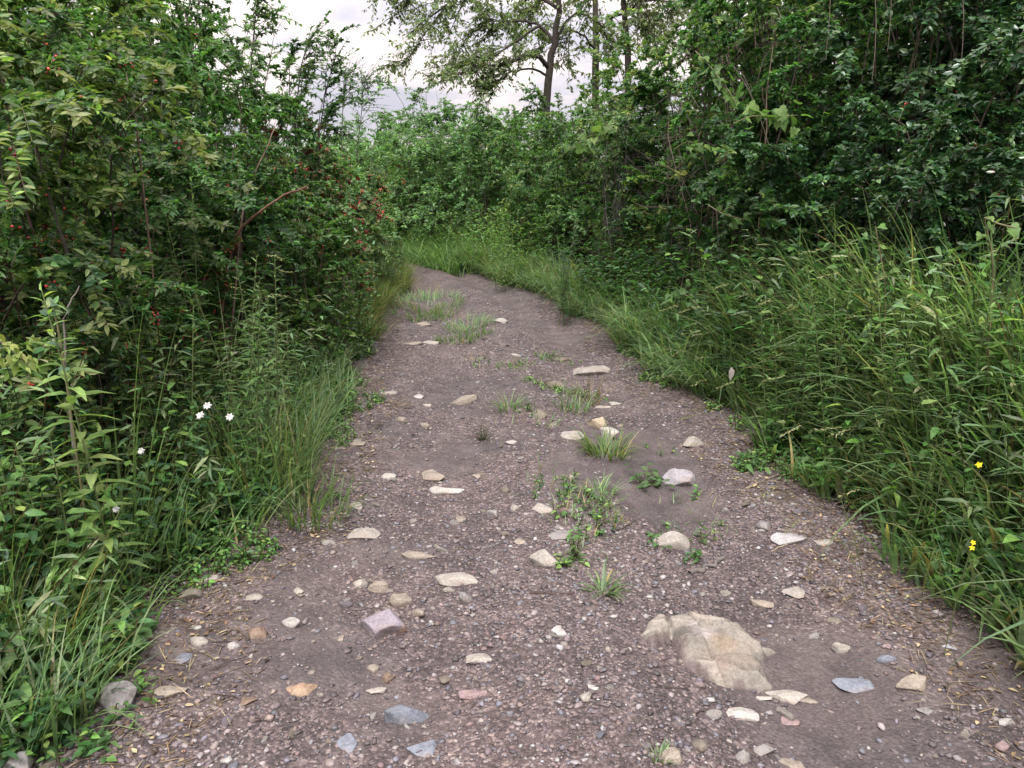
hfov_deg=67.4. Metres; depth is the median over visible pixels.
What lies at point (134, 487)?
grass tuft
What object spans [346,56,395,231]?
sapling
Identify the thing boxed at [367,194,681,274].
undergrowth
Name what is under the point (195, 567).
undergrowth
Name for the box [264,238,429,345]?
undergrowth
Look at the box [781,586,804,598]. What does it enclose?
stone
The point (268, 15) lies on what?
sapling
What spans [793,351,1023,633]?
undergrowth
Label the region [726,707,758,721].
stone
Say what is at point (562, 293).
goldenrod plant
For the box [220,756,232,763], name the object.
stone
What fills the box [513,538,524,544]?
stone
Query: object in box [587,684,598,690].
stone
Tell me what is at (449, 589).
stone
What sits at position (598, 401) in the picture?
grass tuft
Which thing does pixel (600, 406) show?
stone
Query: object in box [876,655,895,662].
stone
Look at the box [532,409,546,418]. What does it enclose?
stone
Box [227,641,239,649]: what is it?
stone
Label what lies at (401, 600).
stone
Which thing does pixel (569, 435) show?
stone
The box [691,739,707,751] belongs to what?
stone
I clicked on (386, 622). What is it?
stone
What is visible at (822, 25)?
shrub
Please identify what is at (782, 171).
shrub
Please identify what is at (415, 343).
stone
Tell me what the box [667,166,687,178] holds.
grape vine
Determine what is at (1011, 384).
seeding grass
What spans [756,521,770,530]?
stone
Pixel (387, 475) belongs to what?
stone
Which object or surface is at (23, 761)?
stone
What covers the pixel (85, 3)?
shrub
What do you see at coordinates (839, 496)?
seeding grass
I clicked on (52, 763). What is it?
stone
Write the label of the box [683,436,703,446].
stone
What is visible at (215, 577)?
stone
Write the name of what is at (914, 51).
shrub
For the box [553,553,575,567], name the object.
broadleaf weed
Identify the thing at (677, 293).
bramble shoot
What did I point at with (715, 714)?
stone
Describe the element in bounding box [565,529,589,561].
seedling
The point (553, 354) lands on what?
broadleaf weed
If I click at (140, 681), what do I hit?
broadleaf weed
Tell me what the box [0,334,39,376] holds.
shrub shoot
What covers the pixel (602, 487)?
grass tuft
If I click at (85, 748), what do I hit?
broadleaf weed
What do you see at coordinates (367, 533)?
stone
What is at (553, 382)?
stone
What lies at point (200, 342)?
goldenrod plant
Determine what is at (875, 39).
hanging vine
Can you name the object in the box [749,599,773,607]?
stone
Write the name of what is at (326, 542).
stone
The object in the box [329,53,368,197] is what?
sapling
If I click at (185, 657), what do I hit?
stone
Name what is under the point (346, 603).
stone
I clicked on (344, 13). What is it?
sky
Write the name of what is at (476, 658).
stone
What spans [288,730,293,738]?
stone
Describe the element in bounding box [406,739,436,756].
stone
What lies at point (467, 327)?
grass tuft
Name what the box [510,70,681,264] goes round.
shrub
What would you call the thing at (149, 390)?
goldenrod plant
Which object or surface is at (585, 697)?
stone
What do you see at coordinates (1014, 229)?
climbing plant
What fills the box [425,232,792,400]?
grass
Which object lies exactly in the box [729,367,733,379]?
dead leaf
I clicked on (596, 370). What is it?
stone
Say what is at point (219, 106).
shrub
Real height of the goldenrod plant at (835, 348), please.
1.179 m
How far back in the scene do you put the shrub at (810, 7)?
7.60 m
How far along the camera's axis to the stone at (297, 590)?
3.08 m
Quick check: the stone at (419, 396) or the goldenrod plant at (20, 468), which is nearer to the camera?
the goldenrod plant at (20, 468)
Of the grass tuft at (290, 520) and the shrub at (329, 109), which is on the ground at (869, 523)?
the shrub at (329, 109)
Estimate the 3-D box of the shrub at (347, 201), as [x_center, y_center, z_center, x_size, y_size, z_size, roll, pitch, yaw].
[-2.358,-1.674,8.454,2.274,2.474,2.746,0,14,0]
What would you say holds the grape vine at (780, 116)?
attached to the shrub at (914, 51)
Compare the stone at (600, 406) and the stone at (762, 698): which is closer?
the stone at (762, 698)
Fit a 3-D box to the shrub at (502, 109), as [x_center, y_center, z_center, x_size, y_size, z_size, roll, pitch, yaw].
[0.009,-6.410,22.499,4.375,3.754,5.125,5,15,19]
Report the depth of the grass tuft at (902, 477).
3.52 m
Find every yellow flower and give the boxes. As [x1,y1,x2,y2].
[943,540,975,655]
[949,462,981,594]
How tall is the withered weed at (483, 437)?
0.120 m
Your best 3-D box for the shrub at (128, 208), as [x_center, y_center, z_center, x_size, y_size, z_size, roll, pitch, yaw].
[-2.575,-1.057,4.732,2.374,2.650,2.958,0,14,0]
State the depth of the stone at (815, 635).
2.86 m
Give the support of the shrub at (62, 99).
on the ground at (869, 523)
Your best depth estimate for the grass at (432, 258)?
16.15 m
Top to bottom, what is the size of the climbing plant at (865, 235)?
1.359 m
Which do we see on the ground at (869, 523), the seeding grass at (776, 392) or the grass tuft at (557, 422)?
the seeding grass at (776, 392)
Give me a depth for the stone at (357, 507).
3.97 m
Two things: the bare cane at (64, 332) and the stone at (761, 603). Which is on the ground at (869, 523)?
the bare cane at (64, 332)
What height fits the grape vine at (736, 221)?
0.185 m
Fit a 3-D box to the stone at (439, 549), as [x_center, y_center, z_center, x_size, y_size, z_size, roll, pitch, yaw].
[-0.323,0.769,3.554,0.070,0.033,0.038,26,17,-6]
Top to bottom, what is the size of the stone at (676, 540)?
0.122 m
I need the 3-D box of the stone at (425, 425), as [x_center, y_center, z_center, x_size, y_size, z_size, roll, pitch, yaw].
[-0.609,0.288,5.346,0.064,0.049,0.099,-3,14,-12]
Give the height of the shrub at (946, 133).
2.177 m
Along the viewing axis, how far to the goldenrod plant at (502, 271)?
12.41 m
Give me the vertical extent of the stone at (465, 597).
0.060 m
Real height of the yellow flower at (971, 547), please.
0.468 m
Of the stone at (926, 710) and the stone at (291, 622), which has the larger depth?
the stone at (291, 622)
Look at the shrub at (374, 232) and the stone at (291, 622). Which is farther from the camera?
the shrub at (374, 232)
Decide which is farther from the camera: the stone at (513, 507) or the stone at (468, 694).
the stone at (513, 507)
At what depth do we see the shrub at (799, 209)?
6.15 m
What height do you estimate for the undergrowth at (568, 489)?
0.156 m
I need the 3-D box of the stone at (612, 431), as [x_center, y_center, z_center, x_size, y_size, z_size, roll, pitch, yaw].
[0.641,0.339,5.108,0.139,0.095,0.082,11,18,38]
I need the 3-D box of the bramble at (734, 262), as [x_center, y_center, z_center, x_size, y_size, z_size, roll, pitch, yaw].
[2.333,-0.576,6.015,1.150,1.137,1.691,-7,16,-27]
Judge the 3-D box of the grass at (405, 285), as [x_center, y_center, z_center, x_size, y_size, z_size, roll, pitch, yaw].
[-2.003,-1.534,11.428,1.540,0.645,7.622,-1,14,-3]
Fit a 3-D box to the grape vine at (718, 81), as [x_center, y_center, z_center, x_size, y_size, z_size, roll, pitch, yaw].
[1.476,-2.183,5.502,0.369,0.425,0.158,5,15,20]
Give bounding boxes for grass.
[0,334,381,757]
[133,243,329,473]
[324,253,421,342]
[363,218,545,277]
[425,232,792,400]
[470,341,736,585]
[659,177,1023,680]
[660,283,879,475]
[758,375,955,591]
[799,249,1023,489]
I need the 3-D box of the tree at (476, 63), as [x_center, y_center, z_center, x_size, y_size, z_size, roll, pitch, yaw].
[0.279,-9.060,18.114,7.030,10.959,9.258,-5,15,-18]
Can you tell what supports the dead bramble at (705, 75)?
on the ground at (869, 523)
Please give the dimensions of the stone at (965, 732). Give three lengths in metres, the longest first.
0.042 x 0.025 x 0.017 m
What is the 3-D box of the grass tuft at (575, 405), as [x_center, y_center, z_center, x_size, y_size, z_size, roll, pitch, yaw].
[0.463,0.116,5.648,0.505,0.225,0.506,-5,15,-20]
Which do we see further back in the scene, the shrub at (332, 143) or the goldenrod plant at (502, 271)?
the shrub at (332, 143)
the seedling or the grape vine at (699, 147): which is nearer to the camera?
the seedling
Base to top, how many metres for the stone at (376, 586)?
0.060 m
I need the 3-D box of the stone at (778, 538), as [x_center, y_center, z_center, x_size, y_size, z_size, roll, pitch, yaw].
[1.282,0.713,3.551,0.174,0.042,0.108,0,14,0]
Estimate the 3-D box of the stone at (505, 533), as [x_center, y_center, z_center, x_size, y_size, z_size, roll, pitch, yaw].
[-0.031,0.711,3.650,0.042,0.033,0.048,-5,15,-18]
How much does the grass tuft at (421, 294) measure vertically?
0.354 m
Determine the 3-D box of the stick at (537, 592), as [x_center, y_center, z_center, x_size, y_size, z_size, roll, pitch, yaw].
[0.158,0.834,3.047,0.176,0.022,0.023,2,14,9]
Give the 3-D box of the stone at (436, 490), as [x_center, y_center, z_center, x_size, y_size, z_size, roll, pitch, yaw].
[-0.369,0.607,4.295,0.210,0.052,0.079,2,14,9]
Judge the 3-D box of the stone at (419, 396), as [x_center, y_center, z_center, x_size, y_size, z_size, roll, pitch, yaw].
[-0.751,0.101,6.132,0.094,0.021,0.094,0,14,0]
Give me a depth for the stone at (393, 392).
6.11 m
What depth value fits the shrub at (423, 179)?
18.26 m
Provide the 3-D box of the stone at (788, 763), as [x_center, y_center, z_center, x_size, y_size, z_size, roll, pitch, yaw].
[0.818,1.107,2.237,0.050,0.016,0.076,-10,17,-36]
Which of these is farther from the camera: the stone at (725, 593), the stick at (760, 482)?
the stick at (760, 482)
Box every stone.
[1,751,33,767]
[39,756,56,767]
[99,680,136,715]
[152,686,186,696]
[175,653,193,663]
[181,588,202,599]
[190,636,207,646]
[191,625,200,629]
[196,575,220,581]
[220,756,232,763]
[221,715,231,725]
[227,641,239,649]
[228,761,237,767]
[241,697,257,705]
[245,593,262,599]
[247,627,266,638]
[282,617,299,627]
[286,683,317,696]
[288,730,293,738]
[293,587,303,593]
[321,539,336,544]
[337,635,344,640]
[337,733,357,753]
[340,601,352,606]
[346,528,380,539]
[350,441,366,445]
[350,502,362,509]
[353,579,367,586]
[360,608,406,637]
[366,687,386,693]
[367,664,379,673]
[368,580,388,592]
[370,712,376,719]
[380,390,396,394]
[381,473,396,478]
[382,672,394,683]
[384,704,428,725]
[389,593,412,607]
[396,417,408,422]
[401,550,434,558]
[405,341,422,345]
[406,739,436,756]
[412,322,430,325]
[412,609,424,616]
[413,394,423,398]
[420,422,429,427]
[422,469,444,481]
[423,340,440,344]
[429,486,464,494]
[435,572,477,585]
[436,545,447,551]
[439,675,450,683]
[442,587,454,592]
[449,519,459,524]
[450,394,476,404]
[455,516,465,521]
[458,690,487,698]
[459,592,472,602]
[466,653,491,663]
[486,510,498,518]
[490,318,507,323]
[500,484,510,492]
[500,531,509,535]
[505,440,516,443]
[510,504,519,510]
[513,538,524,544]
[529,549,558,567]
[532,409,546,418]
[532,503,551,513]
[544,380,564,387]
[548,421,560,425]
[549,530,569,539]
[550,625,566,637]
[557,357,569,360]
[560,431,583,439]
[573,365,609,375]
[580,660,591,666]
[580,691,591,701]
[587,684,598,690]
[588,417,607,428]
[593,731,603,738]
[594,405,611,407]
[599,427,618,438]
[653,531,689,549]
[661,468,695,485]
[662,747,682,764]
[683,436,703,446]
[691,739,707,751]
[705,709,722,719]
[720,590,731,596]
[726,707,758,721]
[735,749,749,763]
[742,501,748,506]
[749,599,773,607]
[753,744,774,755]
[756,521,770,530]
[756,696,772,700]
[765,690,807,704]
[770,532,806,544]
[775,706,794,719]
[778,758,804,767]
[780,716,799,725]
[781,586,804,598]
[792,508,801,514]
[799,697,817,703]
[809,632,819,638]
[813,539,832,544]
[826,617,841,622]
[831,642,849,653]
[832,678,873,692]
[858,605,866,611]
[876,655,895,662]
[896,674,926,691]
[916,707,932,714]
[942,644,957,649]
[960,728,969,737]
[994,740,1009,751]
[999,718,1012,725]
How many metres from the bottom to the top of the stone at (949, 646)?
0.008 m
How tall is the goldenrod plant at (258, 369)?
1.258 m
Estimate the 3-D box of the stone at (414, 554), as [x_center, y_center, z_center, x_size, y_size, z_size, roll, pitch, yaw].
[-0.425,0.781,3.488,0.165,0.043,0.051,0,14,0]
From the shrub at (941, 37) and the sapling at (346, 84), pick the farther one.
the sapling at (346, 84)
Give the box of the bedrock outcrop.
[642,611,775,692]
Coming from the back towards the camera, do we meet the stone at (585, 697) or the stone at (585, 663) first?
the stone at (585, 663)
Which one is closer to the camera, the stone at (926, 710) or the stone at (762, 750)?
the stone at (762, 750)
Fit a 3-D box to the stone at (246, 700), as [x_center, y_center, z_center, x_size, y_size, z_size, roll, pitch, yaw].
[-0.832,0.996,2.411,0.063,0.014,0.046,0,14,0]
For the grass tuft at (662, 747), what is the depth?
2.17 m
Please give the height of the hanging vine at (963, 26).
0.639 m
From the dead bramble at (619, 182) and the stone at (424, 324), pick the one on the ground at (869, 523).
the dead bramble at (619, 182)
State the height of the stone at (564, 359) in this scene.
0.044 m
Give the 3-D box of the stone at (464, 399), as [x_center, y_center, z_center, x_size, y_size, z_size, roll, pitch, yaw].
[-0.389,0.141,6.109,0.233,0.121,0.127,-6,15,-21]
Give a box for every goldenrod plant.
[0,440,98,624]
[30,283,151,600]
[111,285,209,497]
[155,176,219,420]
[194,254,298,500]
[257,317,309,426]
[489,228,515,292]
[546,214,581,325]
[688,257,735,361]
[751,275,857,451]
[802,266,924,469]
[857,246,948,509]
[896,436,954,550]
[924,264,1023,482]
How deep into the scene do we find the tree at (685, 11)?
16.58 m
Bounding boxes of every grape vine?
[559,120,614,157]
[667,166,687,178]
[674,132,718,154]
[695,51,743,108]
[708,204,752,228]
[734,100,812,137]
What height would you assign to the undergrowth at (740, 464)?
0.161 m
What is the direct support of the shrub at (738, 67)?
on the ground at (869, 523)
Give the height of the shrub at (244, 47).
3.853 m
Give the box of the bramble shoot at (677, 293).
[661,288,714,334]
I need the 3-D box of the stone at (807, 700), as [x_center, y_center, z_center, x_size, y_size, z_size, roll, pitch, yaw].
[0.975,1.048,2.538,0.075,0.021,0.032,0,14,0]
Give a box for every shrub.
[0,0,220,474]
[0,0,306,390]
[0,0,333,319]
[0,0,371,308]
[0,51,334,357]
[0,202,210,500]
[1,0,151,176]
[1,408,138,530]
[3,204,242,453]
[15,0,308,262]
[156,4,383,285]
[177,208,374,367]
[178,0,324,215]
[226,116,387,316]
[232,129,371,210]
[251,138,409,257]
[277,151,415,290]
[296,109,441,203]
[297,110,465,249]
[350,77,499,220]
[378,116,500,244]
[401,104,547,241]
[432,96,578,221]
[485,83,617,206]
[485,111,589,263]
[486,72,712,224]
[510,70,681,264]
[525,179,618,268]
[535,20,784,254]
[568,0,1011,264]
[574,115,691,276]
[587,1,823,217]
[608,0,965,253]
[612,24,848,288]
[627,0,928,252]
[638,220,721,291]
[655,0,897,323]
[681,0,1023,273]
[728,35,1023,320]
[734,0,1021,252]
[795,0,1023,304]
[799,12,1023,324]
[920,0,1023,268]
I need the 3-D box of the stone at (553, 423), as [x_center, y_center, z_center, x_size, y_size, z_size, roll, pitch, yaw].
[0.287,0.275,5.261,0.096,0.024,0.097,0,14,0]
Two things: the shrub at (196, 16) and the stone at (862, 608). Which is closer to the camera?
the stone at (862, 608)
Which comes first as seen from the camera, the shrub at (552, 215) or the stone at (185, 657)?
the stone at (185, 657)
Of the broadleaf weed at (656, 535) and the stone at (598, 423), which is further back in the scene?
the stone at (598, 423)
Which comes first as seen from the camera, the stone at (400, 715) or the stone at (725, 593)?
the stone at (400, 715)
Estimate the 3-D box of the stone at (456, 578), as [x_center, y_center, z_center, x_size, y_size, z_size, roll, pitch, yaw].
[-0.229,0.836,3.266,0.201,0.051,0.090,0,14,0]
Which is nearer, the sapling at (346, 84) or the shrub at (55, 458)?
the shrub at (55, 458)
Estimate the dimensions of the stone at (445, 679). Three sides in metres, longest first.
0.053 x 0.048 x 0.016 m
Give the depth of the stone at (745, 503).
3.93 m
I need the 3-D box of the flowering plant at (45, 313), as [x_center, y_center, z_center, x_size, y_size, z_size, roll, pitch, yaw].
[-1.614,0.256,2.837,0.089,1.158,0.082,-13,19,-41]
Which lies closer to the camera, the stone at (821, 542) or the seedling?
the seedling
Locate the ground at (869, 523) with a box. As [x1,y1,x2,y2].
[1,203,1020,731]
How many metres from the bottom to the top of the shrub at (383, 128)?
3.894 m
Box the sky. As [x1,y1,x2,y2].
[9,0,909,164]
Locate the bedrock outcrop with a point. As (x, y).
(723, 652)
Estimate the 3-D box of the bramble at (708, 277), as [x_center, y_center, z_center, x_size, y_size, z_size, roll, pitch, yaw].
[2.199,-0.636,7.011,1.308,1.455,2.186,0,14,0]
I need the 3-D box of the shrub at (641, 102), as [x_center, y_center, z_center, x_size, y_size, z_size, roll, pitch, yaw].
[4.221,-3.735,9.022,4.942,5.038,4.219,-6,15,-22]
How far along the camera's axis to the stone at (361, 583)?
3.17 m
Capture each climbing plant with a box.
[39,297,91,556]
[862,223,899,444]
[976,216,1020,430]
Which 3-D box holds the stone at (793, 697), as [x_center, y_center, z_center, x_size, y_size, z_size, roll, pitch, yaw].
[0.915,1.040,2.550,0.137,0.031,0.057,0,14,0]
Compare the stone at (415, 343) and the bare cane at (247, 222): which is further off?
the stone at (415, 343)
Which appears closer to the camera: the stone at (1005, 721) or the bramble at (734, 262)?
the stone at (1005, 721)
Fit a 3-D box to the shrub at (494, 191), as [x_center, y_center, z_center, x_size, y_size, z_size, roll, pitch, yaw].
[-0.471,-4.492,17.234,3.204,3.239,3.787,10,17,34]
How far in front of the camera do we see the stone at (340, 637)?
2.79 m
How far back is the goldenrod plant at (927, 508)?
3.24 m
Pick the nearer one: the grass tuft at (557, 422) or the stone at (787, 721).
the stone at (787, 721)
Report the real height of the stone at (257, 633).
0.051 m
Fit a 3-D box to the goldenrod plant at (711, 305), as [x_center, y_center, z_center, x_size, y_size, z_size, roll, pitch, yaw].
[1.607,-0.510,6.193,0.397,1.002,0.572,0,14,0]
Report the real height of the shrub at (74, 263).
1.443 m
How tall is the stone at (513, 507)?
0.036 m
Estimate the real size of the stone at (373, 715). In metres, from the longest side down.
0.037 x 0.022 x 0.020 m
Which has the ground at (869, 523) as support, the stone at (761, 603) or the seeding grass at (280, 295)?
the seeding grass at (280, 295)
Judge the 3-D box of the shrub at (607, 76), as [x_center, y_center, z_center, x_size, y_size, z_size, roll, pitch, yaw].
[2.217,-3.119,10.615,3.731,3.619,3.575,0,14,0]
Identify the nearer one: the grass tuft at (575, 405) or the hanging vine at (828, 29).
the hanging vine at (828, 29)
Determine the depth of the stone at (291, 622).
2.82 m
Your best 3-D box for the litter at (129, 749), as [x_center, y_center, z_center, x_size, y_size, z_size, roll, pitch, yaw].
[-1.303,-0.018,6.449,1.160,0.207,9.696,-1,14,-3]
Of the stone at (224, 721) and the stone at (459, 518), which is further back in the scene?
the stone at (459, 518)
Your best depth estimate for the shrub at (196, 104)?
6.66 m
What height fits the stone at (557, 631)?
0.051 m
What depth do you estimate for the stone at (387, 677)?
2.59 m
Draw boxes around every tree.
[361,0,683,178]
[501,0,682,133]
[548,0,729,118]
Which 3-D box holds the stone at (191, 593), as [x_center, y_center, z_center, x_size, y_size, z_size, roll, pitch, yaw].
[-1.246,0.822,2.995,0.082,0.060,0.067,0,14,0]
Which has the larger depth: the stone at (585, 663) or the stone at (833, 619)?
the stone at (833, 619)
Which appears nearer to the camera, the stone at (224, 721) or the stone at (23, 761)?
the stone at (23, 761)
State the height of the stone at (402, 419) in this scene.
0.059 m
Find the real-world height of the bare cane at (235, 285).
1.884 m
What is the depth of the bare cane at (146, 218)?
4.00 m
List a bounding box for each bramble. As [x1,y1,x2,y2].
[172,282,364,370]
[568,80,706,279]
[617,5,831,305]
[679,235,760,325]
[711,241,844,346]
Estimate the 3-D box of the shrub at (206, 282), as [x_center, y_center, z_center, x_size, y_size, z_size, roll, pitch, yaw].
[-2.297,-0.272,4.199,1.218,1.394,1.970,0,14,0]
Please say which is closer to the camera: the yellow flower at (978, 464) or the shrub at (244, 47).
the yellow flower at (978, 464)
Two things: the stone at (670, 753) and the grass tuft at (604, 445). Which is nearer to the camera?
the stone at (670, 753)
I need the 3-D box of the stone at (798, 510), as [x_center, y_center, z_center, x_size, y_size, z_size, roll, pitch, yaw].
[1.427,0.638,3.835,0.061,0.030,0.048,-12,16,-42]
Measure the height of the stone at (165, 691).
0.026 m
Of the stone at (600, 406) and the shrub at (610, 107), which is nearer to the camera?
the stone at (600, 406)
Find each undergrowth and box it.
[0,271,374,767]
[37,324,387,767]
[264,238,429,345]
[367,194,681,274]
[472,352,723,566]
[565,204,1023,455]
[616,342,977,595]
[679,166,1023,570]
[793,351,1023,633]
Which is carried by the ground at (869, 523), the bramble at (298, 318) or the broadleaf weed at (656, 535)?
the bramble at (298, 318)
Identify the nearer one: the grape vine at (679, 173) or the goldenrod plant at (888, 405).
the goldenrod plant at (888, 405)
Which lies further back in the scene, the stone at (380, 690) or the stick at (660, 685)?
the stone at (380, 690)
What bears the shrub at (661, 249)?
on the ground at (869, 523)
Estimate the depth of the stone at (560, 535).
3.54 m
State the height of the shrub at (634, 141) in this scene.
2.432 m
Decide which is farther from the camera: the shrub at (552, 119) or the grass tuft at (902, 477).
the shrub at (552, 119)
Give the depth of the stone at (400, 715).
2.38 m
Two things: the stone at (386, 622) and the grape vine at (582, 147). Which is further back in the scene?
the grape vine at (582, 147)
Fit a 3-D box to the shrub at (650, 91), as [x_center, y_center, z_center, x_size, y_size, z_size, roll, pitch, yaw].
[2.163,-2.020,7.852,2.105,2.992,2.925,0,14,0]
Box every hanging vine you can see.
[826,0,830,53]
[872,0,875,78]
[960,2,963,73]
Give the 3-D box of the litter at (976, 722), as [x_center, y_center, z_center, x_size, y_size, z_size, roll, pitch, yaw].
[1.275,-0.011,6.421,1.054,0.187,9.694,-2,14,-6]
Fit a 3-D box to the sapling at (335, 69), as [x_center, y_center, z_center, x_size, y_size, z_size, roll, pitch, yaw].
[-1.774,-1.949,8.000,0.487,3.092,0.572,-8,16,-28]
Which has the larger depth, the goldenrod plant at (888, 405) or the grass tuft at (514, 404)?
the grass tuft at (514, 404)
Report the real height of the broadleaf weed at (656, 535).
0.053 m
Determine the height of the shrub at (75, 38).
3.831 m
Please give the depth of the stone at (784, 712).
2.45 m
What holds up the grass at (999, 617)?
on the ground at (869, 523)
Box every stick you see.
[530,591,573,594]
[652,683,689,690]
[741,474,779,491]
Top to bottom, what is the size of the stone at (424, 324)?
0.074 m
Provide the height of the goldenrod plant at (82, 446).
1.244 m
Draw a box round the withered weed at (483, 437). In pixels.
[472,423,500,441]
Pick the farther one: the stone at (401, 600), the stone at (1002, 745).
the stone at (401, 600)
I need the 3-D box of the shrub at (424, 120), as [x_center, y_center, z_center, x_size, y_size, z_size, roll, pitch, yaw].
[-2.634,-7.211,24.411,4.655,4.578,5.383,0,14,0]
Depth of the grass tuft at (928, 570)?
2.96 m
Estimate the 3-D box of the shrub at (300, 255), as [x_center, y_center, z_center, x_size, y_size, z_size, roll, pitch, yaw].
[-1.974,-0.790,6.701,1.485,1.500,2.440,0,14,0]
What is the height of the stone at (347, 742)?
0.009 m
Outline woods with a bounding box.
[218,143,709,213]
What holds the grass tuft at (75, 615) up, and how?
on the ground at (869, 523)
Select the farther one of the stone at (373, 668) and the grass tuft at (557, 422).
the grass tuft at (557, 422)
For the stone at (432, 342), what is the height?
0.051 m
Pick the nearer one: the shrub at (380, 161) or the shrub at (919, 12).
the shrub at (919, 12)
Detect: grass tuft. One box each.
[0,487,181,688]
[1,290,209,566]
[51,620,138,680]
[234,451,380,532]
[384,285,472,322]
[433,311,499,344]
[480,388,535,411]
[536,412,564,426]
[544,385,599,416]
[554,365,616,406]
[562,490,636,517]
[566,421,646,461]
[570,468,627,497]
[575,559,632,604]
[643,737,677,765]
[824,484,993,613]
[840,419,969,522]
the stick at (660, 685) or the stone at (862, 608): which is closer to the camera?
the stick at (660, 685)
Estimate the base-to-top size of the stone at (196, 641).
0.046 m
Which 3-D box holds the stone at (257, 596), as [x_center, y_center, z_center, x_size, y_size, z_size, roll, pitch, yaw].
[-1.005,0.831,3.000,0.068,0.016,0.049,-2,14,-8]
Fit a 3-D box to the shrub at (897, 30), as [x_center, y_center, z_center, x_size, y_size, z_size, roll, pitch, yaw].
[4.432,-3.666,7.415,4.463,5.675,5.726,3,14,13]
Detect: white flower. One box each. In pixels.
[112,505,135,597]
[138,448,159,543]
[196,402,232,512]
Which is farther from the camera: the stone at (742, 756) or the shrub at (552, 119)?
the shrub at (552, 119)
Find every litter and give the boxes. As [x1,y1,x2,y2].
[16,302,417,767]
[533,304,1023,766]
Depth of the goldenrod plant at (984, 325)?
3.38 m
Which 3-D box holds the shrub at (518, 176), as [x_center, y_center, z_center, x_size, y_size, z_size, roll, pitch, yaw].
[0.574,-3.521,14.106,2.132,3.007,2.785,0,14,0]
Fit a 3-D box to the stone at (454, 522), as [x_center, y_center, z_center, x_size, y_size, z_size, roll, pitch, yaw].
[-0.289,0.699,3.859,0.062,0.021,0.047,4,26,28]
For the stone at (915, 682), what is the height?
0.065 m
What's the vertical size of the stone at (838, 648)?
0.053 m
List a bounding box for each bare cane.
[62,286,80,518]
[126,72,166,401]
[216,185,307,384]
[229,128,274,346]
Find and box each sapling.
[232,0,289,239]
[294,10,338,234]
[316,36,361,260]
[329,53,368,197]
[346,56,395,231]
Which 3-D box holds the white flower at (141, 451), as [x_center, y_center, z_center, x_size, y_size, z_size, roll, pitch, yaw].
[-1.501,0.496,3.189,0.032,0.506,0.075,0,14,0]
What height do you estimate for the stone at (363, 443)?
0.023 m
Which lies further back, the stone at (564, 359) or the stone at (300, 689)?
the stone at (564, 359)
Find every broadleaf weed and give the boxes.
[0,666,97,742]
[62,708,130,763]
[133,675,157,691]
[545,349,565,356]
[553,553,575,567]
[623,463,674,488]
[645,532,671,547]
[683,549,702,563]
[735,452,769,473]
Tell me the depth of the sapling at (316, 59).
7.45 m
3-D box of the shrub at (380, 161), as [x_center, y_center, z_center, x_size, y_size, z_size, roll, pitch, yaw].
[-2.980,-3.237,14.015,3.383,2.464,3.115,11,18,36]
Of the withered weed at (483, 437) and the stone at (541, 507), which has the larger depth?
the withered weed at (483, 437)
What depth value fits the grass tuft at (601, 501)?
3.87 m
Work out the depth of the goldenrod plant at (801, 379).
4.58 m
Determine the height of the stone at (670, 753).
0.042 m
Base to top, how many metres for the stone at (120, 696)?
0.092 m
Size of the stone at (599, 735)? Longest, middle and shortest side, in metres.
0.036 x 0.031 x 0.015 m
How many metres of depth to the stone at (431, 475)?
4.45 m
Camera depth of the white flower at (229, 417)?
3.53 m

